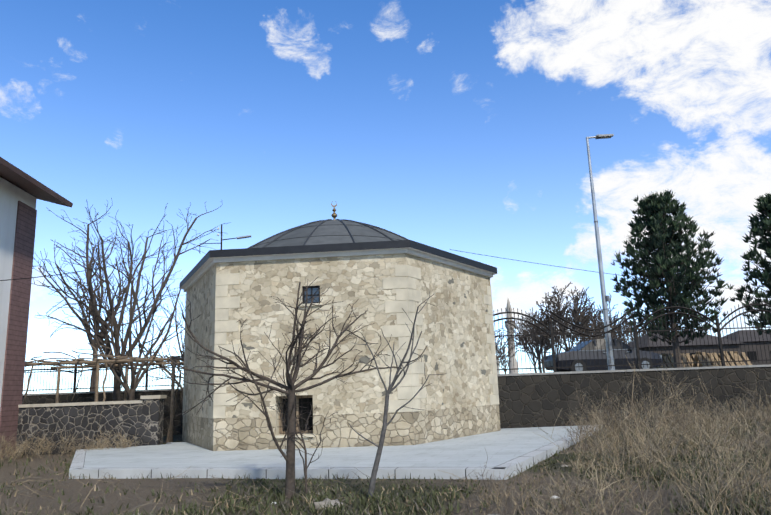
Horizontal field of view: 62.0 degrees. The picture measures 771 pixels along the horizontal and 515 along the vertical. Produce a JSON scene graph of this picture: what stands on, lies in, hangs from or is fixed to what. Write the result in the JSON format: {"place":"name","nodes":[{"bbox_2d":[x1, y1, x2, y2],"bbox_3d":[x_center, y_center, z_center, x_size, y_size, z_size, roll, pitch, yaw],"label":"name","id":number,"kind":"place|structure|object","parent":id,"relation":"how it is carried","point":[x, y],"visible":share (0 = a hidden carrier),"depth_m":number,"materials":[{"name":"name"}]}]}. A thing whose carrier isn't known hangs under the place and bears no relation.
{"place":"outdoors","nodes":[
{"label":"outdoors","id":0,"kind":"place"},
{"bbox_2d":[0,424,770,514],"bbox_3d":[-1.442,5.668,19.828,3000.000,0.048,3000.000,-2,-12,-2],"label":"ground","id":1,"kind":"structure","parent":0,"point":[81,489],"depth_m":9.82,"materials":[{"name":"brown soil"}]},
{"bbox_2d":[0,157,72,456],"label":"white house","id":2,"kind":"structure","parent":1,"relation":"on","point":[21,191],"depth_m":18.69,"materials":[{"name":"paint"}]},
{"bbox_2d":[16,395,166,455],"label":"stone wall","id":3,"kind":"structure","parent":1,"relation":"on","point":[143,419],"depth_m":18.76,"materials":[{"name":"stone"}]},
{"bbox_2d":[22,388,182,434],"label":"retaining wall","id":4,"kind":"structure","parent":1,"relation":"on","point":[46,398],"depth_m":26.80,"materials":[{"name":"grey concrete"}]},
{"bbox_2d":[23,360,182,392],"bbox_3d":[-19.133,5.184,26.977,42.090,1.370,0.080,-2,-12,-2],"label":"fence","id":5,"kind":"object","parent":4,"relation":"on","point":[75,372],"visible":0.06,"depth_m":27.19,"materials":[{"name":"metal"}]},
{"bbox_2d":[22,340,183,442],"bbox_3d":[-9.074,4.641,22.779,7.248,3.770,4.871,-2,-12,-2],"label":"pergola","id":6,"kind":"object","parent":1,"relation":"on","point":[104,362],"visible":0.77,"depth_m":21.71,"materials":[{"name":"brown wood"}]},
{"bbox_2d":[32,198,230,400],"bbox_3d":[-10.066,2.006,24.455,7.485,9.674,6.130,-2,-12,-2],"label":"bare tree","id":7,"kind":"object","parent":1,"relation":"on","point":[116,383],"visible":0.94,"depth_m":24.49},
{"bbox_2d":[78,245,184,400],"bbox_3d":[-9.001,3.228,23.914,3.314,6.988,4.917,-13,-16,42],"label":"bare tree","id":8,"kind":"object","parent":1,"relation":"on","point":[135,382],"visible":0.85,"depth_m":23.34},
{"bbox_2d":[104,278,185,390],"bbox_3d":[-8.286,3.924,25.453,4.996,6.203,4.272,-2,-12,-2],"label":"bare tree","id":9,"kind":"object","parent":1,"relation":"on","point":[164,368],"visible":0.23,"depth_m":25.54,"materials":[{"name":"brown plant"}]},
{"bbox_2d":[155,277,401,497],"bbox_3d":[-1.514,1.933,9.713,3.521,3.258,2.451,8,-15,-39],"label":"small tree","id":10,"kind":"object","parent":1,"relation":"on","point":[290,432],"visible":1,"depth_m":9.53,"materials":[{"name":"brown plant"}]},
{"bbox_2d":[69,426,602,479],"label":"platform paving","id":11,"kind":"structure","parent":1,"relation":"on","point":[505,448],"depth_m":12.93,"materials":[{"name":"grey concrete"}]},
{"bbox_2d":[182,253,500,450],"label":"tomb walls","id":12,"kind":"structure","parent":11,"relation":"on","point":[455,326],"depth_m":16.39,"materials":[{"name":"beige stone"}]},
{"bbox_2d":[179,201,496,291],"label":"roof","id":13,"kind":"structure","parent":12,"relation":"on","point":[209,260],"depth_m":16.63,"materials":[{"name":"grey metal"}]},
{"bbox_2d":[252,220,405,247],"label":"dome","id":14,"kind":"structure","parent":13,"relation":"attached to","point":[329,227],"depth_m":18.47,"materials":[{"name":"grey metal"}]},
{"bbox_2d":[133,464,567,514],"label":"field stones","id":15,"kind":"object","parent":1,"relation":"on","point":[333,502],"visible":0.42,"depth_m":8.30,"materials":[{"name":"grey stone"}]},
{"bbox_2d":[0,357,770,514],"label":"dry grass","id":16,"kind":"object","parent":1,"relation":"on","point":[699,436],"visible":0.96,"depth_m":9.14,"materials":[{"name":"plant"}]},
{"bbox_2d":[349,293,446,498],"bbox_3d":[0.241,2.014,9.351,1.460,2.842,0.802,-7,-13,24],"label":"small tree","id":17,"kind":"object","parent":1,"relation":"on","point":[391,388],"visible":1,"depth_m":9.21,"materials":[{"name":"brown plant"}]},
{"bbox_2d":[497,364,770,428],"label":"retaining wall","id":18,"kind":"structure","parent":1,"relation":"on","point":[543,399],"depth_m":20.94,"materials":[{"name":"grey concrete"}]},
{"bbox_2d":[493,300,770,371],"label":"metal fence","id":19,"kind":"object","parent":18,"relation":"on","point":[718,329],"visible":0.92,"depth_m":21.53,"materials":[{"name":"metal"}]},
{"bbox_2d":[0,0,770,393],"label":"sky","id":20,"kind":"structure","parent":0,"point":[459,125],"materials":[{"name":"blue"}]},
{"bbox_2d":[450,249,770,292],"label":"pole wire","id":21,"kind":"object","parent":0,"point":[614,274],"visible":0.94,"depth_m":29.90,"materials":[{"name":"metal"}]},
{"bbox_2d":[627,331,745,366],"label":"house","id":22,"kind":"structure","parent":0,"point":[683,346],"depth_m":55.63,"materials":[{"name":"grey"}]},
{"bbox_2d":[721,329,770,364],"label":"house","id":23,"kind":"structure","parent":0,"point":[754,343],"depth_m":70.86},
{"bbox_3d":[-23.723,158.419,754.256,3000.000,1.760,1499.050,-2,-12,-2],"label":"terrace","id":24,"kind":"structure","parent":0,"visible":0},
{"bbox_2d":[31,205,166,391],"bbox_3d":[-13.633,2.116,30.160,6.758,8.476,5.017,-2,-12,-2],"label":"bare tree","id":25,"kind":"object","parent":24,"relation":"on","point":[93,344],"visible":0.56,"depth_m":29.80,"materials":[{"name":"brown plant"}]},
{"bbox_2d":[199,224,250,251],"bbox_3d":[-7.424,2.183,29.575,2.399,7.654,0.220,-2,-12,-2],"label":"lamp pole","id":26,"kind":"object","parent":24,"relation":"on","point":[247,236],"visible":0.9,"depth_m":30.17,"materials":[{"name":"metal"}]},
{"bbox_2d":[0,229,216,280],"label":"pole wire","id":27,"kind":"object","parent":26,"relation":"attached to","point":[95,268],"visible":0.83,"depth_m":19.45,"materials":[{"name":"metal"}]},
{"bbox_2d":[494,329,515,361],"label":"bare tree","id":28,"kind":"object","parent":24,"relation":"on","point":[497,331],"visible":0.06,"depth_m":74.61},
{"bbox_2d":[495,334,518,373],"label":"bare tree","id":29,"kind":"object","parent":24,"relation":"on","point":[503,357],"visible":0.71,"depth_m":56.92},
{"bbox_2d":[494,334,519,365],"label":"bare tree","id":30,"kind":"object","parent":24,"relation":"on","point":[501,349],"visible":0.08,"depth_m":62.50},
{"bbox_2d":[505,299,517,373],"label":"minaret","id":31,"kind":"object","parent":24,"relation":"on","point":[513,366],"visible":0.58,"depth_m":170.92,"materials":[{"name":"stone"}]},
{"bbox_2d":[503,312,550,372],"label":"bare tree","id":32,"kind":"object","parent":24,"relation":"on","point":[527,350],"visible":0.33,"depth_m":70.39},
{"bbox_2d":[502,308,566,371],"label":"bare tree","id":33,"kind":"object","parent":24,"relation":"on","point":[542,360],"visible":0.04,"depth_m":96.17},
{"bbox_2d":[507,307,566,372],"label":"bare tree","id":34,"kind":"object","parent":24,"relation":"on","point":[535,339],"visible":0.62,"depth_m":63.11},
{"bbox_2d":[522,306,572,353],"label":"bare tree","id":35,"kind":"object","parent":24,"relation":"on","point":[557,349],"visible":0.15,"depth_m":66.45,"materials":[{"name":"plant"}]},
{"bbox_2d":[527,282,600,351],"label":"bare tree","id":36,"kind":"object","parent":24,"relation":"on","point":[562,313],"visible":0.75,"depth_m":58.45,"materials":[{"name":"brown plant"}]},
{"bbox_2d":[558,306,602,346],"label":"bare tree","id":37,"kind":"object","parent":24,"relation":"on","point":[584,329],"visible":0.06,"depth_m":75.03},
{"bbox_2d":[566,287,622,344],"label":"bare tree","id":38,"kind":"object","parent":24,"relation":"on","point":[599,320],"visible":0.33,"depth_m":61.44,"materials":[{"name":"brown plant"}]},
{"bbox_2d":[586,134,614,369],"bbox_3d":[8.109,-0.300,23.211,1.189,8.822,0.346,0,-12,-10],"label":"tall street lamp","id":39,"kind":"object","parent":24,"relation":"on","point":[605,299],"visible":0.79,"depth_m":22.97,"materials":[{"name":"metal"}]},
{"bbox_2d":[543,338,662,371],"bbox_3d":[8.829,4.071,26.211,4.525,1.440,2.058,-2,-12,-2],"label":"parked saloon car","id":40,"kind":"object","parent":24,"relation":"on","point":[587,355],"visible":0.6,"depth_m":25.40,"materials":[{"name":"grey paint"}]},
{"bbox_2d":[587,311,626,339],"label":"bare tree","id":41,"kind":"object","parent":24,"relation":"on","point":[604,329],"visible":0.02,"depth_m":86.32,"materials":[{"name":"brown plant"}]},
{"bbox_2d":[593,312,637,343],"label":"bare tree","id":42,"kind":"object","parent":24,"relation":"on","point":[618,328],"visible":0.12,"depth_m":72.62,"materials":[{"name":"brown plant"}]},
{"bbox_2d":[609,311,645,343],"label":"bare tree","id":43,"kind":"object","parent":24,"relation":"on","point":[624,327],"visible":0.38,"depth_m":66.47,"materials":[{"name":"brown plant"}]},
{"bbox_2d":[603,311,669,341],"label":"bare tree","id":44,"kind":"object","parent":24,"relation":"on","point":[631,328],"visible":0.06,"depth_m":82.24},
{"bbox_2d":[611,190,733,367],"bbox_3d":[14.818,1.224,33.985,5.752,9.757,6.251,-2,-12,-2],"label":"tree","id":45,"kind":"object","parent":24,"relation":"on","point":[662,240],"visible":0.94,"depth_m":33.26,"materials":[{"name":"green plant"}]},
{"bbox_2d":[653,351,751,368],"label":"timber stacks","id":46,"kind":"object","parent":24,"relation":"on","point":[716,355],"visible":0.35,"depth_m":36.64,"materials":[{"name":"brown wood"}]},
{"bbox_2d":[730,192,770,334],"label":"tree","id":47,"kind":"object","parent":24,"relation":"on","point":[761,228],"visible":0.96,"depth_m":31.27,"materials":[{"name":"green plant"}]}
]}

